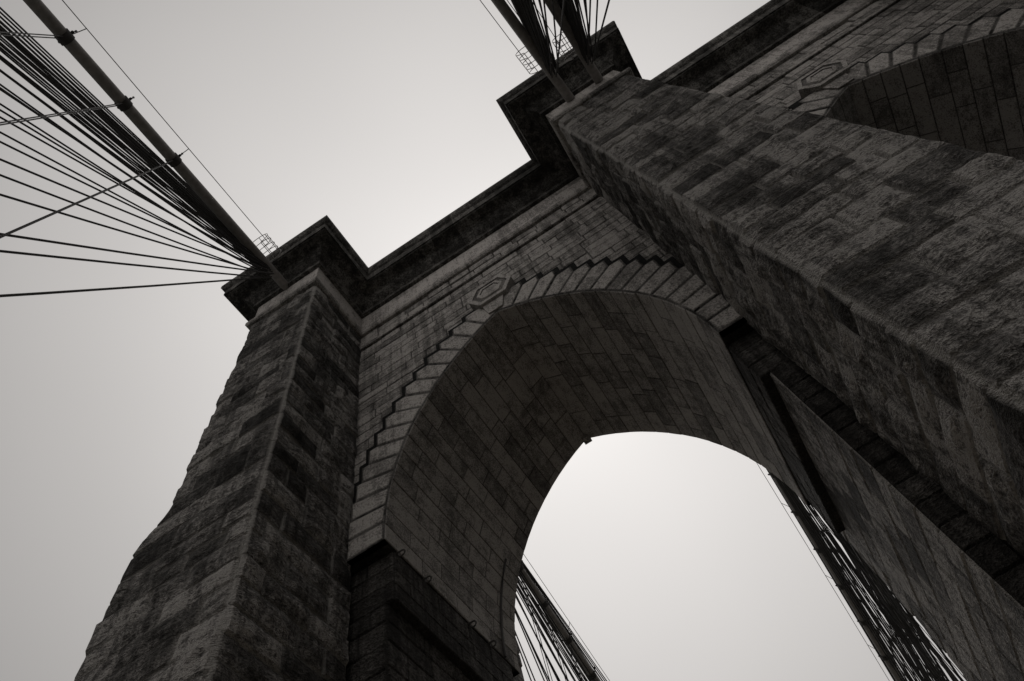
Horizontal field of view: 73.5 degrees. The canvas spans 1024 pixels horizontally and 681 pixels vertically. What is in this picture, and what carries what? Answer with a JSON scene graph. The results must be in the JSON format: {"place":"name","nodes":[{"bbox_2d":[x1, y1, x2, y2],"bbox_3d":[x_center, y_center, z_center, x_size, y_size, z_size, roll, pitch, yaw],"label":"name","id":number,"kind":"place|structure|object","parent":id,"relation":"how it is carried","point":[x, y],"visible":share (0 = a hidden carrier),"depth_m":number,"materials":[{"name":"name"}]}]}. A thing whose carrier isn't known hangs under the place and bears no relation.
{"place":"outdoors","nodes":[
{"label":"outdoors","id":0,"kind":"place"},
{"bbox_2d":[0,0,965,680],"label":"sky","id":1,"kind":"structure","parent":0,"point":[671,557],"materials":[{"name":"white"}]},
{"bbox_2d":[345,317,1023,680],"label":"pier recess","id":2,"kind":"object","parent":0,"point":[407,622],"visible":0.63,"depth_m":16.80,"materials":[{"name":"black stone"}]},
{"bbox_2d":[396,549,496,647],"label":"iron rings","id":3,"kind":"object","parent":2,"relation":"attached to","point":[430,576],"visible":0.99,"depth_m":19.07,"materials":[{"name":"black metal"}]},
{"bbox_2d":[354,188,675,483],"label":"arch wall","id":4,"kind":"structure","parent":2,"relation":"on","point":[592,225],"depth_m":27.46,"materials":[{"name":"stone"}]},
{"bbox_2d":[469,275,514,313],"bbox_3d":[-0.677,-1.621,26.322,1.960,2.330,0.580,-32,-63,6],"label":"keystone","id":5,"kind":"object","parent":4,"relation":"attached to","point":[488,296],"visible":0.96,"depth_m":26.22,"materials":[{"name":"stone"}]},
{"bbox_2d":[353,254,682,503],"bbox_3d":[0.132,0.524,22.297,13.260,9.971,0.096,-32,-63,6],"label":"extrados joint","id":6,"kind":"object","parent":4,"relation":"attached to","point":[626,261],"visible":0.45,"depth_m":23.86,"materials":[{"name":"black stone"}]},
{"bbox_2d":[346,259,746,563],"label":"voussoirs","id":7,"kind":"object","parent":2,"relation":"on","point":[683,286],"visible":0.91,"depth_m":21.66,"materials":[{"name":"stone"}]},
{"bbox_2d":[384,290,807,672],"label":"arch soffit","id":8,"kind":"structure","parent":2,"relation":"on","point":[522,399],"depth_m":23.92,"materials":[{"name":"stone"}]},
{"bbox_2d":[499,558,506,657],"bbox_3d":[-0.213,8.736,22.691,0.822,3.698,0.090,-32,-63,6],"label":"conduit","id":9,"kind":"object","parent":8,"relation":"attached to","point":[501,621],"visible":1,"depth_m":22.49,"materials":[{"name":"metal"}]},
{"bbox_2d":[503,420,809,675],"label":"voussoirs","id":10,"kind":"object","parent":2,"relation":"on","point":[521,561],"visible":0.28,"depth_m":22.97,"materials":[{"name":"stone"}]},
{"bbox_3d":[3.068,4.641,27.331,12.690,14.310,0.153,-32,-63,6],"label":"arch wall","id":11,"kind":"object","parent":2,"relation":"on","visible":0},
{"bbox_2d":[581,434,591,443],"bbox_3d":[2.974,3.554,29.421,1.960,2.580,0.580,-32,-63,6],"label":"keystone","id":12,"kind":"object","parent":11,"relation":"attached to","point":[586,438],"visible":0.11,"depth_m":28.25,"materials":[{"name":"stone"}]},
{"bbox_2d":[770,373,1023,680],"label":"pier jambs","id":13,"kind":"object","parent":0,"point":[969,609],"visible":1,"depth_m":13.53,"materials":[{"name":"grey stone"}]},
{"bbox_3d":[17.055,2.523,7.399,13.300,24.000,7.114,-32,-63,6],"label":"pier","id":14,"kind":"object","parent":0,"visible":0},
{"bbox_2d":[731,0,1023,109],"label":"arch wall","id":15,"kind":"structure","parent":14,"relation":"on","point":[871,31],"depth_m":26.48,"materials":[{"name":"stone"}]},
{"bbox_2d":[796,59,853,97],"bbox_3d":[11.559,-9.413,24.919,1.960,2.330,0.580,-32,-63,6],"label":"keystone","id":16,"kind":"object","parent":15,"relation":"attached to","point":[834,75],"visible":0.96,"depth_m":24.82,"materials":[{"name":"stone"}]},
{"bbox_2d":[788,8,1011,110],"bbox_3d":[12.368,-7.268,20.893,13.260,9.971,0.096,-32,-63,6],"label":"extrados joint","id":17,"kind":"object","parent":15,"relation":"attached to","point":[795,105],"visible":0.13,"depth_m":24.21,"materials":[{"name":"black stone"}]},
{"bbox_2d":[793,8,1023,115],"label":"voussoirs","id":18,"kind":"object","parent":15,"relation":"attached to","point":[819,102],"visible":0.4,"depth_m":22.96,"materials":[{"name":"stone"}]},
{"bbox_2d":[824,27,1023,160],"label":"arch soffit","id":19,"kind":"structure","parent":14,"relation":"on","point":[970,96],"depth_m":23.00,"materials":[{"name":"stone"}]},
{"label":"end walls","id":20,"kind":"object","parent":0,"visible":0},
{"bbox_2d":[245,0,878,338],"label":"necking course","id":21,"kind":"object","parent":20,"relation":"on","point":[586,187],"visible":0.3,"depth_m":29.87,"materials":[{"name":"stone"}]},
{"bbox_2d":[255,0,865,329],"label":"frieze","id":22,"kind":"object","parent":21,"relation":"on","point":[827,19],"visible":0.23,"depth_m":31.32,"materials":[{"name":"stone"}]},
{"bbox_2d":[221,0,846,320],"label":"cornice","id":23,"kind":"structure","parent":22,"relation":"on","point":[548,169],"depth_m":32.04,"materials":[{"name":"stone"}]},
{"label":"roadway","id":24,"kind":"structure","parent":0,"visible":0},
{"bbox_2d":[0,0,609,680],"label":"suspension cable","id":25,"kind":"object","parent":24,"relation":"attached to","point":[206,206],"visible":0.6,"depth_m":24.30,"materials":[{"name":"metal"}]},
{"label":"wooden promenade","id":26,"kind":"structure","parent":0,"visible":0},
{"bbox_2d":[480,0,961,680],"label":"suspension cable","id":27,"kind":"object","parent":26,"relation":"attached to","point":[528,28],"visible":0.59,"depth_m":32.06,"materials":[{"name":"metal"}]},
{"bbox_2d":[532,0,966,680],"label":"suspension cable","id":28,"kind":"object","parent":26,"relation":"attached to","point":[576,32],"visible":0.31,"depth_m":29.51,"materials":[{"name":"metal"}]},
{"bbox_3d":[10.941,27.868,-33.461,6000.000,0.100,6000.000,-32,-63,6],"label":"river","id":29,"kind":"structure","parent":0,"visible":0},
{"bbox_3d":[16.177,19.890,-19.324,36.000,38.000,15.870,-32,-63,6],"label":"tower base","id":30,"kind":"object","parent":29,"relation":"in","visible":0},
{"bbox_2d":[74,286,360,680],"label":"buttress front","id":31,"kind":"structure","parent":30,"relation":"on","point":[238,568],"depth_m":16.73,"materials":[{"name":"stone"}]},
{"bbox_2d":[395,550,523,680],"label":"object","id":32,"kind":"structure","parent":30,"relation":"on","point":[519,677],"depth_m":25.58,"materials":[{"name":"stone"}]},
{"bbox_2d":[558,75,1023,555],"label":"buttress front","id":33,"kind":"structure","parent":30,"relation":"on","point":[872,278],"depth_m":11.77,"materials":[{"name":"stone"}]},
{"bbox_2d":[729,352,979,680],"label":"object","id":34,"kind":"structure","parent":30,"relation":"on","point":[953,656],"depth_m":19.31,"materials":[{"name":"stone"}]}
]}

